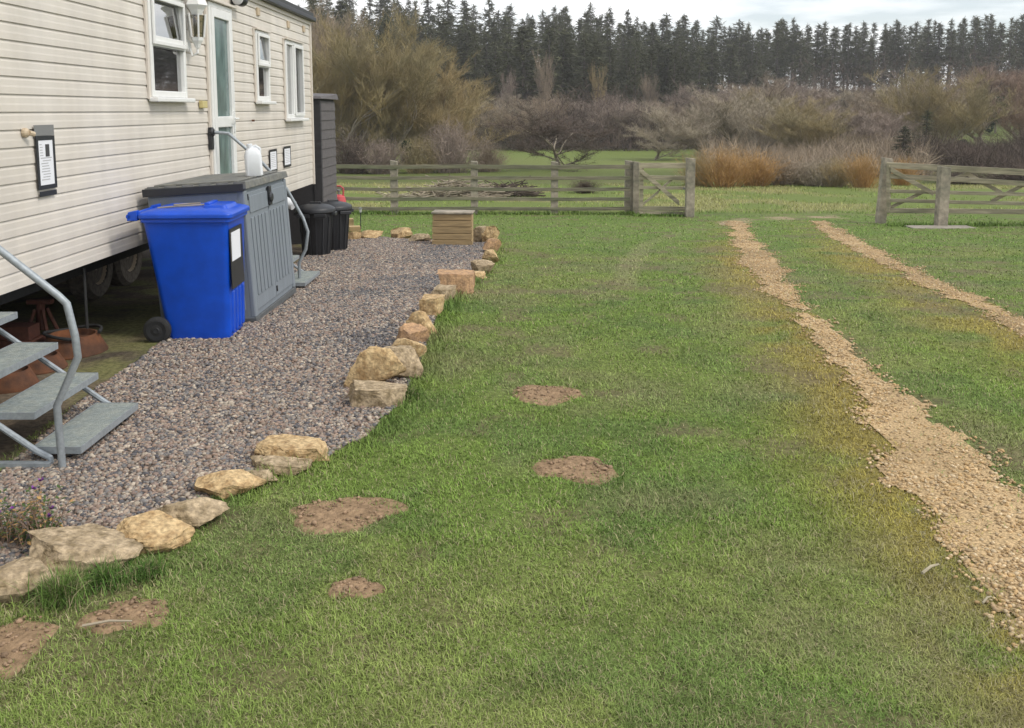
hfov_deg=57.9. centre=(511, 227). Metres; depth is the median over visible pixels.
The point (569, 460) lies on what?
soil patch
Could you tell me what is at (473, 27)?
conifer
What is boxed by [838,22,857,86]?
conifer
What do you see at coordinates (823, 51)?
conifer
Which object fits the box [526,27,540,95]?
conifer
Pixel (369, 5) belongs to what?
conifer
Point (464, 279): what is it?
edging rock
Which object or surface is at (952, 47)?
conifer
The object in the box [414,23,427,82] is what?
conifer
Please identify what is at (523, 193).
brush pile
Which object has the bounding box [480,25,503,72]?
conifer
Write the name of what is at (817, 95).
bare tree
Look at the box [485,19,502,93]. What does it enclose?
conifer
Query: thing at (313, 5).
conifer
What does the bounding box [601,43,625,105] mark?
conifer
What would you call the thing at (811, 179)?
scrub
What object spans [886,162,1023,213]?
field gate
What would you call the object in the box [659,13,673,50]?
conifer
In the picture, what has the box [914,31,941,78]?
conifer
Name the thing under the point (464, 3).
conifer
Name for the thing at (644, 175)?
gate
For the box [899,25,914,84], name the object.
conifer
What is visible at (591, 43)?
conifer
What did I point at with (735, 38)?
conifer
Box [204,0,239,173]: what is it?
door
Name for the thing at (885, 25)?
conifer
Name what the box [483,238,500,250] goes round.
edging rock
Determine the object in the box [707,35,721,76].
conifer
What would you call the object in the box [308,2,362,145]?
bare tree
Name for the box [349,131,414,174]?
scrub
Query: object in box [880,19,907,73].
conifer
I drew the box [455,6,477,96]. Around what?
conifer
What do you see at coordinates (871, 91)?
bare tree
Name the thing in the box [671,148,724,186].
scrub
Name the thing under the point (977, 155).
bramble bank
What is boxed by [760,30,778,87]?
conifer
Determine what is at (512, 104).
bare tree
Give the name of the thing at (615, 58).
conifer
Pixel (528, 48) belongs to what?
conifer
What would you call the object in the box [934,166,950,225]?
fence post
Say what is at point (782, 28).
conifer
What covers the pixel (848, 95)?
bare tree
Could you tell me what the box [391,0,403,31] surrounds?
conifer
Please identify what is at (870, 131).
bare tree
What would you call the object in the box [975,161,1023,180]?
scrub
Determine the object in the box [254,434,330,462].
edging rock
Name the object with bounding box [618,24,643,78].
conifer
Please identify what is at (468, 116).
bare tree
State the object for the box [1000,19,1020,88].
conifer
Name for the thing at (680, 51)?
conifer
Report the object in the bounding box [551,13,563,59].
conifer
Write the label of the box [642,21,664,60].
conifer
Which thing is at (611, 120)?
bare tree
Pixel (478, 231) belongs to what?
edging rock
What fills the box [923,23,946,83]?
conifer
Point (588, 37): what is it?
conifer
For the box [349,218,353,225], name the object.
timber block
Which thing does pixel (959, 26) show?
conifer
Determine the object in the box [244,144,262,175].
jerrycan
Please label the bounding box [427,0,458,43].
conifer
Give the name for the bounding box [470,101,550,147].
bare tree
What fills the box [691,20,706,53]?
conifer
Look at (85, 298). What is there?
support rod
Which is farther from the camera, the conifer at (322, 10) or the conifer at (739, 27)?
the conifer at (739, 27)
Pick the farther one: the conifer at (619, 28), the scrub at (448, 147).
the conifer at (619, 28)
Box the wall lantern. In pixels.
[185,0,207,56]
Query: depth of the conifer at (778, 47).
155.22 m
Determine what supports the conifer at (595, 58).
on the ground at (120, 314)
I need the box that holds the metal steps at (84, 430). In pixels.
[0,245,137,468]
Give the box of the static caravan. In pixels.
[0,0,315,304]
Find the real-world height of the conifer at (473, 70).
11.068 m
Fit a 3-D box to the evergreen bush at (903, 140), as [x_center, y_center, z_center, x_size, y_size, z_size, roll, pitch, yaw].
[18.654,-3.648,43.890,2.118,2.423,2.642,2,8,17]
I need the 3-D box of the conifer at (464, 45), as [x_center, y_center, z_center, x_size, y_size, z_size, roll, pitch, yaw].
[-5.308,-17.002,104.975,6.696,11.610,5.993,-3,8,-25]
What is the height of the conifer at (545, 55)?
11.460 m
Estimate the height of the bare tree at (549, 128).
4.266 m
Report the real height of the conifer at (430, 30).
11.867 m
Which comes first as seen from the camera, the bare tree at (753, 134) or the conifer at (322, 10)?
the bare tree at (753, 134)
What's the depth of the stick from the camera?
7.08 m
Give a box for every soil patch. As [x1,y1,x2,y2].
[0,619,58,679]
[74,598,168,634]
[290,497,407,534]
[327,577,385,598]
[513,385,584,405]
[531,456,618,485]
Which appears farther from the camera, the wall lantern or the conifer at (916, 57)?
the conifer at (916, 57)
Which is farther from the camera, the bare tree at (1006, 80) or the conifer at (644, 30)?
the conifer at (644, 30)
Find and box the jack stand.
[26,299,58,337]
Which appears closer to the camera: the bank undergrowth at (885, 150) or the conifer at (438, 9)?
the bank undergrowth at (885, 150)
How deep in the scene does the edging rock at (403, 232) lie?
15.63 m
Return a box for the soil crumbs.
[0,385,612,669]
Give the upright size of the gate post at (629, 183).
1.427 m
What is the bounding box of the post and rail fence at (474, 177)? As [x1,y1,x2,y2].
[336,160,629,214]
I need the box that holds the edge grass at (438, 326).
[10,210,1023,608]
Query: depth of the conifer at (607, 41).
122.28 m
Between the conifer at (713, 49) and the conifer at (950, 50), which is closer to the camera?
the conifer at (713, 49)
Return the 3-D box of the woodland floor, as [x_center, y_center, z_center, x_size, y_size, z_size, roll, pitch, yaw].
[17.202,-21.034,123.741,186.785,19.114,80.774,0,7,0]
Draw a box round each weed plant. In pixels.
[0,477,65,548]
[0,500,37,550]
[22,495,74,534]
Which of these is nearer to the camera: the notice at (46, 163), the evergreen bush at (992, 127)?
the notice at (46, 163)
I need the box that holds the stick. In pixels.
[157,202,203,207]
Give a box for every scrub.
[335,128,395,174]
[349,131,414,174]
[388,133,454,173]
[409,109,493,173]
[464,137,516,171]
[567,175,606,193]
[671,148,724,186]
[677,142,765,187]
[721,146,801,186]
[757,156,830,185]
[783,154,856,186]
[809,153,868,186]
[834,143,891,187]
[878,155,933,185]
[919,170,1010,184]
[956,125,1023,151]
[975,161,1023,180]
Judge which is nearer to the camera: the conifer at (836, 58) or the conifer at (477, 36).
the conifer at (477, 36)
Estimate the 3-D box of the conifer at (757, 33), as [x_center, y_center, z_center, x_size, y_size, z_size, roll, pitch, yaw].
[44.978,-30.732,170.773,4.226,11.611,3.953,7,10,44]
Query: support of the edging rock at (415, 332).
on the gravel yard at (166, 457)
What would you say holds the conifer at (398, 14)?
on the ground at (120, 314)
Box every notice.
[33,125,57,196]
[269,149,277,170]
[284,146,290,167]
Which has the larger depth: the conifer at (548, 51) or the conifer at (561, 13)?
the conifer at (561, 13)
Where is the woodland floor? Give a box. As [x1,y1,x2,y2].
[358,44,1023,142]
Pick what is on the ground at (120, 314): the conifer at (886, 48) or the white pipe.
the conifer at (886, 48)
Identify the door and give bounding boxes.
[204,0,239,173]
[247,187,276,309]
[266,182,292,294]
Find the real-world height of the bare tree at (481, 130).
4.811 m
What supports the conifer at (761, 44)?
on the ground at (120, 314)
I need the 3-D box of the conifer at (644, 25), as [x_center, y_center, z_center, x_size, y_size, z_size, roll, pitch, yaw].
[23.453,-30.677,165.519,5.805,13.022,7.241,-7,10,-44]
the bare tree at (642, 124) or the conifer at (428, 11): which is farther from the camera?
the conifer at (428, 11)
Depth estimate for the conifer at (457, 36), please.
108.49 m
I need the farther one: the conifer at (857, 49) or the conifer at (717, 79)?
the conifer at (857, 49)
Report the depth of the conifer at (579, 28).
132.99 m
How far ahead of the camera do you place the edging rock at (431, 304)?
7.89 m
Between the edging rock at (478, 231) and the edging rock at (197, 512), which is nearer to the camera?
the edging rock at (197, 512)
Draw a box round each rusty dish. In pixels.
[0,365,39,393]
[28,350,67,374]
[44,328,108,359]
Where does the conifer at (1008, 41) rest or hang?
on the ground at (120, 314)
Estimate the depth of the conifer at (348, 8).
121.59 m
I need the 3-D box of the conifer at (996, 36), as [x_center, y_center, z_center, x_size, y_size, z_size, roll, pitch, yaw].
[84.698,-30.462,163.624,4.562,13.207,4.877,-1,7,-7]
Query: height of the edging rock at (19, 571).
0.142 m
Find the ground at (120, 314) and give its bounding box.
[0,90,1023,727]
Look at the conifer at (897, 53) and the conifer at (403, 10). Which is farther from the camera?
the conifer at (897, 53)
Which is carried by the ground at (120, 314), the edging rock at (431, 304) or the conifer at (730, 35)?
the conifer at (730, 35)
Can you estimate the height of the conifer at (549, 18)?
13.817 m
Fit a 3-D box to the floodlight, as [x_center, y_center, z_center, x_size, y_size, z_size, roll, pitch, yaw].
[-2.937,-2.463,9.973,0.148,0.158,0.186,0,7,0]
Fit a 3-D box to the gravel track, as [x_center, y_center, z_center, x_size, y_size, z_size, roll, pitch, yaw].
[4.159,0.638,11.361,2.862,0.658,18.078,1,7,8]
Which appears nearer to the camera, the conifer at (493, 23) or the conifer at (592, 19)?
the conifer at (493, 23)
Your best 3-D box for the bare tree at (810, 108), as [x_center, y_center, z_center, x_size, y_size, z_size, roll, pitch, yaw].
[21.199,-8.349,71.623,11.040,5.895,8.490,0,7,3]
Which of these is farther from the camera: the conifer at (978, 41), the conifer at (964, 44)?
the conifer at (964, 44)
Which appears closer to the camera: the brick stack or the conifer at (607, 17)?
the brick stack
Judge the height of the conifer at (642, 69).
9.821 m
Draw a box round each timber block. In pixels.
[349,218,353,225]
[349,225,360,231]
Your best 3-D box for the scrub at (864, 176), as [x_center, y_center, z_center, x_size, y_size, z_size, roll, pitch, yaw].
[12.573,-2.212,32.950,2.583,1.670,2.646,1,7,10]
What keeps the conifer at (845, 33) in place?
on the ground at (120, 314)
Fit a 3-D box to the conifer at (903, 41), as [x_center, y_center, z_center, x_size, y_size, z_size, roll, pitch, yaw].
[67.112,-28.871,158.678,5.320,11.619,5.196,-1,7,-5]
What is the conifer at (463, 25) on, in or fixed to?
on the ground at (120, 314)
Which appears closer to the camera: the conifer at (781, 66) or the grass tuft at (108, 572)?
the grass tuft at (108, 572)
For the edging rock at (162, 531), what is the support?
on the ground at (120, 314)
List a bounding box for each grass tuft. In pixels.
[11,555,106,617]
[72,546,154,601]
[101,545,192,589]
[405,382,430,400]
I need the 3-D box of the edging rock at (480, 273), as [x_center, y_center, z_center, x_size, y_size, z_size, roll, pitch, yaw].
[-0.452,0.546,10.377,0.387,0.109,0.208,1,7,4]
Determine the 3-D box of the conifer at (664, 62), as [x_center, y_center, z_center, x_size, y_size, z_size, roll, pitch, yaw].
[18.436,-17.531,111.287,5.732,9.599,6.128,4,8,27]
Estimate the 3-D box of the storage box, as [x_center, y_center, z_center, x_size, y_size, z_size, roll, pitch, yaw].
[-2.517,0.148,8.230,0.852,1.189,1.440,-3,7,1]
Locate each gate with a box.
[639,163,685,214]
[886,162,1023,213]
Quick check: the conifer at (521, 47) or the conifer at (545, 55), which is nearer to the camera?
the conifer at (545, 55)
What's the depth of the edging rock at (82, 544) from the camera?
3.55 m
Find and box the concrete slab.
[904,225,974,228]
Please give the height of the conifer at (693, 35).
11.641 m
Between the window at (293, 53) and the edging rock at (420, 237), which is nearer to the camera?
the window at (293, 53)
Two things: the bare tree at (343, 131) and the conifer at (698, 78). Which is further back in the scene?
the conifer at (698, 78)
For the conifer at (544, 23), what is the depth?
145.23 m
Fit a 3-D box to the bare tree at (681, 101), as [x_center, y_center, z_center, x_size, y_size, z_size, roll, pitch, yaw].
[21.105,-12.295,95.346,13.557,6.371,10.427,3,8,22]
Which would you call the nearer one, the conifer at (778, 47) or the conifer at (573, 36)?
the conifer at (573, 36)
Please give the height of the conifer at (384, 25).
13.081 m
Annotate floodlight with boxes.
[231,0,247,6]
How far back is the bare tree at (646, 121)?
78.52 m
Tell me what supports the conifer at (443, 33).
on the ground at (120, 314)
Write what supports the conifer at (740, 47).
on the ground at (120, 314)
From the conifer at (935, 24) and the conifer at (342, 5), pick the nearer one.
the conifer at (342, 5)
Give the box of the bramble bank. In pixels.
[886,123,1023,171]
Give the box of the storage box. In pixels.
[142,170,295,322]
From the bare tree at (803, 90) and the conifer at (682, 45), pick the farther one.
the conifer at (682, 45)
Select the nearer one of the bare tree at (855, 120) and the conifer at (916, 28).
the bare tree at (855, 120)
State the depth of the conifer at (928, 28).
164.30 m
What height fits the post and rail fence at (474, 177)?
1.434 m
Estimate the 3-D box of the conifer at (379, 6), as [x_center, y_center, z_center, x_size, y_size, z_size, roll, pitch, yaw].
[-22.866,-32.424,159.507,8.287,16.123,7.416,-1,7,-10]
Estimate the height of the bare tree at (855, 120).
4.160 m
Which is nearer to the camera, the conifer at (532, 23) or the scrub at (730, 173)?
the scrub at (730, 173)
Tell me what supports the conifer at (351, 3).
on the ground at (120, 314)
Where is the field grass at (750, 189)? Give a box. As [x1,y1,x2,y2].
[337,181,1023,213]
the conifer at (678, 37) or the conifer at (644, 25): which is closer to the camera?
the conifer at (678, 37)
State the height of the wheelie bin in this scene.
1.050 m
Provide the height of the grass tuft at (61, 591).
0.164 m
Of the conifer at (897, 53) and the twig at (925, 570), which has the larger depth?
the conifer at (897, 53)
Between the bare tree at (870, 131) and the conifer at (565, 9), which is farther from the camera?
the conifer at (565, 9)
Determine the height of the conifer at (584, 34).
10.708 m
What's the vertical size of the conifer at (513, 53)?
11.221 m
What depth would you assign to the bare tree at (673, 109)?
91.95 m
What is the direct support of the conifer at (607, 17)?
on the ground at (120, 314)
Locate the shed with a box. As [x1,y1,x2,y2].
[288,93,338,243]
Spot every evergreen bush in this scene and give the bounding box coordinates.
[401,139,411,162]
[890,125,921,159]
[916,110,939,143]
[985,96,1008,132]
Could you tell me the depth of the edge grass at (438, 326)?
6.90 m
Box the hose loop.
[42,324,102,340]
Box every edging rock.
[0,556,59,603]
[27,523,142,578]
[115,510,194,554]
[155,497,229,529]
[194,469,266,499]
[247,469,277,483]
[250,455,312,475]
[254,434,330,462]
[343,345,406,387]
[346,380,407,407]
[348,231,361,238]
[361,230,382,237]
[384,345,423,378]
[390,227,412,238]
[392,338,426,356]
[396,323,429,341]
[406,311,436,333]
[408,233,430,240]
[419,294,444,315]
[431,284,455,300]
[436,269,474,293]
[471,259,494,274]
[473,226,485,241]
[475,271,486,278]
[481,226,499,241]
[482,249,498,262]
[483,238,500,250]
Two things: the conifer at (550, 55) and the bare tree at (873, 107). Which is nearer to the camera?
the bare tree at (873, 107)
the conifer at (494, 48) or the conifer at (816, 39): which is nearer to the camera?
the conifer at (494, 48)
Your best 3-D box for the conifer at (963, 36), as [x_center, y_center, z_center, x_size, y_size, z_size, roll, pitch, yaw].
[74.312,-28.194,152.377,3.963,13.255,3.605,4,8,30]
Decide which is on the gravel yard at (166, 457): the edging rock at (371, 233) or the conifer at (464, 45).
the edging rock at (371, 233)
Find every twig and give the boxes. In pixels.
[82,619,131,626]
[921,563,939,574]
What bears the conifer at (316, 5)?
on the ground at (120, 314)
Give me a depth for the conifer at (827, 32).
163.25 m
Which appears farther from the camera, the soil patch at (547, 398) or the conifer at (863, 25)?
the conifer at (863, 25)
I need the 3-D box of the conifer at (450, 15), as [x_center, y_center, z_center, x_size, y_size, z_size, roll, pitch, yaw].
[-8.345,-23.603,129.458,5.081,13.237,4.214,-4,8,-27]
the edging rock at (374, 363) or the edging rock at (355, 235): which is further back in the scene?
the edging rock at (355, 235)
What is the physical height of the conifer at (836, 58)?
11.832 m
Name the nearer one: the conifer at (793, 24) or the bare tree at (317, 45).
the bare tree at (317, 45)
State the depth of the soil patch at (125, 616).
3.21 m
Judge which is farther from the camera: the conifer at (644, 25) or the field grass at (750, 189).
the conifer at (644, 25)
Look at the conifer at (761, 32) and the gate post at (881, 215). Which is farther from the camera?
the conifer at (761, 32)
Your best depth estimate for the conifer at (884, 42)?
153.34 m
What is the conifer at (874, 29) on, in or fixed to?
on the ground at (120, 314)
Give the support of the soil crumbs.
on the ground at (120, 314)
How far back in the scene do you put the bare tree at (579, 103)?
90.96 m
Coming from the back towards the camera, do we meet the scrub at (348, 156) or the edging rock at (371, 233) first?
the scrub at (348, 156)
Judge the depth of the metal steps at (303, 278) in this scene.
9.67 m
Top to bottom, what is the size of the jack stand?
0.335 m
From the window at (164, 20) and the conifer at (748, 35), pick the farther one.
the conifer at (748, 35)
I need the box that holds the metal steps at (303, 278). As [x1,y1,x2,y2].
[214,131,319,285]
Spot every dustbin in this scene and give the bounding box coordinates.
[294,202,336,255]
[321,199,353,249]
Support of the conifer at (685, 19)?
on the ground at (120, 314)
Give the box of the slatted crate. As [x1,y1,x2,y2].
[431,210,474,244]
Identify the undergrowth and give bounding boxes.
[336,74,795,150]
[690,124,950,176]
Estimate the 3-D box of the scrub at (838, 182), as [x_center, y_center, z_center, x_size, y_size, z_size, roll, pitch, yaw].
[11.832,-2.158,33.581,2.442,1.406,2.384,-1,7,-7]
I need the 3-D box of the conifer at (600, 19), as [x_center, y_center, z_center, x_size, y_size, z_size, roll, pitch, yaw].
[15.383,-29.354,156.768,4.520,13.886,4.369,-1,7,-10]
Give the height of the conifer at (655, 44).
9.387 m
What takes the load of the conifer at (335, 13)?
on the ground at (120, 314)
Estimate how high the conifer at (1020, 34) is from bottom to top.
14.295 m
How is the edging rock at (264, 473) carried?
on the gravel yard at (166, 457)
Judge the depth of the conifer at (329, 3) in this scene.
155.65 m
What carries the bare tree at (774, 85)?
on the ground at (120, 314)
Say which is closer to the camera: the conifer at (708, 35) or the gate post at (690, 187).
the gate post at (690, 187)
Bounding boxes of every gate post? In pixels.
[624,160,632,211]
[632,161,639,212]
[685,158,695,216]
[875,157,892,223]
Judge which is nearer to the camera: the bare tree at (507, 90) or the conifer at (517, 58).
the bare tree at (507, 90)
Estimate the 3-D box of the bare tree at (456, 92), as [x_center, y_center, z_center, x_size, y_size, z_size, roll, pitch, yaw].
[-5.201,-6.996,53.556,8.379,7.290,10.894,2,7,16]
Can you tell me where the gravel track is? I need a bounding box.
[726,221,1023,638]
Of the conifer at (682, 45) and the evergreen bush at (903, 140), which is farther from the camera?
the conifer at (682, 45)
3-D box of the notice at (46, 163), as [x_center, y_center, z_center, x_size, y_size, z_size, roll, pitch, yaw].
[-3.030,-0.434,6.019,0.006,0.460,0.250,0,7,1]
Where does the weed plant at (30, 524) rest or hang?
on the gravel yard at (166, 457)
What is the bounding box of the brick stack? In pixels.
[0,322,45,348]
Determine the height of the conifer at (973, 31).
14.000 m
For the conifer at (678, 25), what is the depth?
158.32 m
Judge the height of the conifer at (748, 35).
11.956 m
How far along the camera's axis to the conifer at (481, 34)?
129.08 m
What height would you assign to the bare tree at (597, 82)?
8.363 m
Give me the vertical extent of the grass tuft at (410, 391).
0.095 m
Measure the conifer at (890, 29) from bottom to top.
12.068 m
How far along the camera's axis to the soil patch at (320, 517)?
4.03 m
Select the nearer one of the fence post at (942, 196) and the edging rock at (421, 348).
the edging rock at (421, 348)
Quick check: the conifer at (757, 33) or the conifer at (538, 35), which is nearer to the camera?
the conifer at (538, 35)
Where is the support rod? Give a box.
[82,268,88,328]
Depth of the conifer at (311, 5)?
156.46 m
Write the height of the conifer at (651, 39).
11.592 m
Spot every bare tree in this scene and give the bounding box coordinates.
[300,0,374,130]
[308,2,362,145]
[312,0,455,157]
[316,23,496,160]
[348,50,496,155]
[400,99,522,153]
[464,96,523,145]
[465,90,536,138]
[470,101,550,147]
[479,97,632,171]
[480,88,580,132]
[497,69,517,104]
[501,97,575,145]
[531,49,556,106]
[551,91,632,139]
[569,97,653,141]
[582,92,683,115]
[587,63,607,102]
[590,101,647,147]
[603,107,671,145]
[619,112,711,159]
[630,99,732,151]
[631,107,686,144]
[639,71,659,106]
[639,99,693,127]
[659,78,763,134]
[678,83,784,145]
[688,92,755,136]
[715,70,813,107]
[722,95,802,151]
[725,83,851,147]
[746,75,842,114]
[748,100,879,154]
[783,87,862,128]
[798,81,912,120]
[806,100,924,148]
[834,80,963,119]
[841,85,905,132]
[848,118,921,148]
[861,58,1023,142]
[890,68,1009,144]
[891,80,966,136]
[938,63,1023,108]
[988,76,1023,137]
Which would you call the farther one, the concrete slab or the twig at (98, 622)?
the concrete slab
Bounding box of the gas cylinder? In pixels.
[337,185,345,201]
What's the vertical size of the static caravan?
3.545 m
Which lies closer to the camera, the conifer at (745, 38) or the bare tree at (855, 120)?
the bare tree at (855, 120)
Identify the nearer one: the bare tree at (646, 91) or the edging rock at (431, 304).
the edging rock at (431, 304)
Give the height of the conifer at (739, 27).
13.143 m
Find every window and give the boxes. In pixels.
[143,0,195,102]
[252,28,276,103]
[282,38,308,121]
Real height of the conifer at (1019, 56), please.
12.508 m
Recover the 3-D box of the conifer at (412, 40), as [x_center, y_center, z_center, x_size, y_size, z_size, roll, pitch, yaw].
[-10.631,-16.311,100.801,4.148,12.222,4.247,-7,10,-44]
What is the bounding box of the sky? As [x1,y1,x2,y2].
[286,0,1023,90]
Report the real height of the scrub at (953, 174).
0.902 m
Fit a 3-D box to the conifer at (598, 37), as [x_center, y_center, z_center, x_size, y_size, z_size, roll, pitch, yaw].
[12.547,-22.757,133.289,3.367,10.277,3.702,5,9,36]
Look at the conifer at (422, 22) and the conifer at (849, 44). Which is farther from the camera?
the conifer at (849, 44)
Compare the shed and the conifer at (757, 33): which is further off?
the conifer at (757, 33)
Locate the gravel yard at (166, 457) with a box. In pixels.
[0,247,471,563]
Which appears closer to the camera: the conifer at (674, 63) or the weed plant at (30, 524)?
the weed plant at (30, 524)
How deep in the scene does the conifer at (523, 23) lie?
134.28 m
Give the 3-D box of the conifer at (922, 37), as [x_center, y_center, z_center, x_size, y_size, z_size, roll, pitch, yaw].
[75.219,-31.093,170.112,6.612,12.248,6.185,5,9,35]
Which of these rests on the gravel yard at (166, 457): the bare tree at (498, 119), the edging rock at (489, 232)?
the edging rock at (489, 232)
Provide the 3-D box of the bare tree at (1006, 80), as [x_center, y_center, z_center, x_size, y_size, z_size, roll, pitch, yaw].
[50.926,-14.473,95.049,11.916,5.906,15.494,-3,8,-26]
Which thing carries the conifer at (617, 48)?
on the ground at (120, 314)
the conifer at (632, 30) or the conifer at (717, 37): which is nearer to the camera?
the conifer at (632, 30)
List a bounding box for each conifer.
[301,0,325,24]
[306,0,319,32]
[308,0,321,44]
[312,4,330,33]
[322,0,334,17]
[329,0,356,39]
[329,7,342,28]
[340,0,361,35]
[344,6,359,50]
[354,7,375,51]
[363,0,376,38]
[370,0,386,44]
[372,14,396,66]
[373,16,401,52]
[376,0,396,38]
[376,8,398,51]
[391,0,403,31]
[392,5,402,33]
[393,5,415,51]
[393,15,409,66]
[404,0,413,23]
[405,22,419,61]
[410,6,426,47]
[411,1,425,45]
[413,16,432,57]
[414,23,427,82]
[420,0,439,44]
[421,24,446,87]
[426,19,455,75]
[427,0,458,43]
[429,15,437,83]
[433,2,445,47]
[435,18,451,49]
[437,23,479,108]
[437,28,460,90]
[445,26,489,123]
[446,11,461,60]
[453,0,474,83]
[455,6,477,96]
[457,21,488,90]
[461,22,487,96]
[462,33,490,96]
[468,4,483,38]
[469,21,484,68]
[477,24,494,98]
[478,0,498,81]
[478,33,498,98]
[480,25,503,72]
[480,39,506,103]
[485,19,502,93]
[488,27,518,95]
[488,33,521,100]
[489,14,521,77]
[490,9,502,32]
[498,3,525,56]
[498,10,517,56]
[504,25,553,126]
[507,33,530,92]
[512,18,534,59]
[513,28,531,84]
[517,38,538,96]
[525,15,544,58]
[525,19,541,80]
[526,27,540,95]
[527,26,560,102]
[533,26,571,108]
[535,9,547,48]
[538,16,550,61]
[539,15,553,50]
[541,28,582,122]
[542,29,559,95]
[547,14,564,60]
[550,4,557,25]
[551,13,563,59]
[556,15,575,49]
[557,28,579,95]
[557,37,581,123]
[559,6,570,31]
[559,6,575,27]
[564,35,598,129]
[565,24,580,100]
[569,40,619,100]
[572,32,591,105]
[573,18,587,83]
[574,23,596,94]
[575,11,597,44]
[577,31,604,105]
[578,30,598,102]
[579,2,602,40]
[592,16,601,40]
[593,35,605,76]
[596,12,620,72]
[596,14,604,55]
[598,26,622,81]
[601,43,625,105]
[606,7,616,42]
[607,47,624,102]
[611,23,624,55]
[611,36,623,85]
[613,23,622,67]
[616,49,633,100]
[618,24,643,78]
[618,25,628,85]
[618,38,634,100]
[618,40,659,96]
[619,9,640,47]
[619,28,647,99]
[621,43,643,107]
[627,16,644,49]
[638,20,648,55]
[641,25,649,51]
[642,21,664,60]
[643,25,667,76]
[643,48,663,105]
[647,40,667,97]
[647,43,666,102]
[650,43,679,105]
[657,18,670,60]
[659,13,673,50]
[660,53,690,116]
[661,41,691,102]
[662,45,691,96]
[663,29,673,63]
[666,19,685,53]
[669,36,679,70]
[670,28,686,55]
[672,26,682,52]
[675,56,698,106]
[676,15,692,44]
[681,27,696,66]
[686,27,704,87]
[686,43,710,92]
[690,45,712,96]
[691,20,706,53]
[691,46,713,91]
[692,24,701,72]
[696,15,729,87]
[696,30,705,58]
[697,46,728,93]
[701,38,721,93]
[704,28,711,72]
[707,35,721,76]
[715,42,749,100]
[716,26,731,91]
[719,29,744,89]
[721,29,753,89]
[722,26,733,78]
[723,37,749,93]
[730,19,753,87]
[735,49,751,87]
[742,24,752,66]
[742,34,763,87]
[745,43,766,89]
[749,34,775,85]
[751,31,760,60]
[755,26,770,82]
[755,28,775,88]
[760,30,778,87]
[762,21,792,89]
[765,19,791,55]
[769,26,786,74]
[771,18,785,53]
[774,27,794,84]
[777,32,790,86]
[778,29,815,88]
[782,33,811,90]
[786,17,799,50]
[786,24,803,86]
[793,25,820,91]
[797,27,813,89]
[804,22,830,87]
[811,27,838,91]
[817,21,836,89]
[817,26,843,90]
[819,26,843,89]
[832,24,853,88]
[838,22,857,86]
[839,25,866,91]
[845,31,861,85]
[849,27,875,91]
[851,21,875,83]
[852,39,883,90]
[858,36,875,89]
[864,22,879,85]
[868,28,901,88]
[875,31,895,80]
[876,23,889,79]
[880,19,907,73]
[881,25,903,85]
[887,25,913,82]
[895,25,906,88]
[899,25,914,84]
[904,21,930,78]
[905,31,924,85]
[910,18,939,77]
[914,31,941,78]
[917,25,931,72]
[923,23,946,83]
[923,26,947,85]
[932,20,938,65]
[937,19,961,83]
[943,29,964,64]
[950,22,969,80]
[951,18,974,75]
[953,22,970,82]
[963,15,990,77]
[964,18,984,77]
[966,16,979,63]
[969,14,992,67]
[976,14,1007,75]
[979,19,1002,64]
[986,22,1009,75]
[992,23,1011,70]
[999,17,1020,77]
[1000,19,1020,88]
[1005,21,1023,74]
[1007,14,1023,75]
[1010,15,1023,76]
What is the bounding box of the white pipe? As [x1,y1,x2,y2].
[287,197,296,209]
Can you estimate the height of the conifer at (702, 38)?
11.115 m
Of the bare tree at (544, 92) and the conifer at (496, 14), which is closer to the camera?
the bare tree at (544, 92)
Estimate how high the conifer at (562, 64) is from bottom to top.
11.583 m
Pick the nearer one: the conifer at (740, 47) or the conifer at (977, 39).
the conifer at (740, 47)
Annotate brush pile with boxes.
[375,187,432,201]
[406,174,513,196]
[481,180,545,196]
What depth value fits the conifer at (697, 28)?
162.61 m
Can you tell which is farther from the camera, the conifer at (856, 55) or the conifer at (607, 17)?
the conifer at (856, 55)
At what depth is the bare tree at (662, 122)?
60.65 m
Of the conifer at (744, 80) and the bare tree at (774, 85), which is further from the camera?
the conifer at (744, 80)
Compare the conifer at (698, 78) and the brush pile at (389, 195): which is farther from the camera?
the conifer at (698, 78)
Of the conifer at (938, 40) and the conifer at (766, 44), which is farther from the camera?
the conifer at (766, 44)
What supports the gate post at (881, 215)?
on the ground at (120, 314)
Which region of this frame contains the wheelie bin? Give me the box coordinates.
[126,200,249,342]
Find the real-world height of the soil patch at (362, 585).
0.024 m
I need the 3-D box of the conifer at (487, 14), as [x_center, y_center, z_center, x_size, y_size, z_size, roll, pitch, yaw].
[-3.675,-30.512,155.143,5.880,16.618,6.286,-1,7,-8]
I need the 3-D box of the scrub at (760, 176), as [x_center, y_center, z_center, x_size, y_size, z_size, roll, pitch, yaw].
[8.838,-2.347,33.930,3.388,1.724,3.469,-4,8,-32]
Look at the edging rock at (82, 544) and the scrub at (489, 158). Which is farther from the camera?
the scrub at (489, 158)
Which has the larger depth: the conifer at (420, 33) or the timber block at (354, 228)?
the conifer at (420, 33)
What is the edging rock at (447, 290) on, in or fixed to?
on the ground at (120, 314)
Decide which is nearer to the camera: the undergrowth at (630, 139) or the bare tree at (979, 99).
the bare tree at (979, 99)
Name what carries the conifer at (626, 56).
on the ground at (120, 314)
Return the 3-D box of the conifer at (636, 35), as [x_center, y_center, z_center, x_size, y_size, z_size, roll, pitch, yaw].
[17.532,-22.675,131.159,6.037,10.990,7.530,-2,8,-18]
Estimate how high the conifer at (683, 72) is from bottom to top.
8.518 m

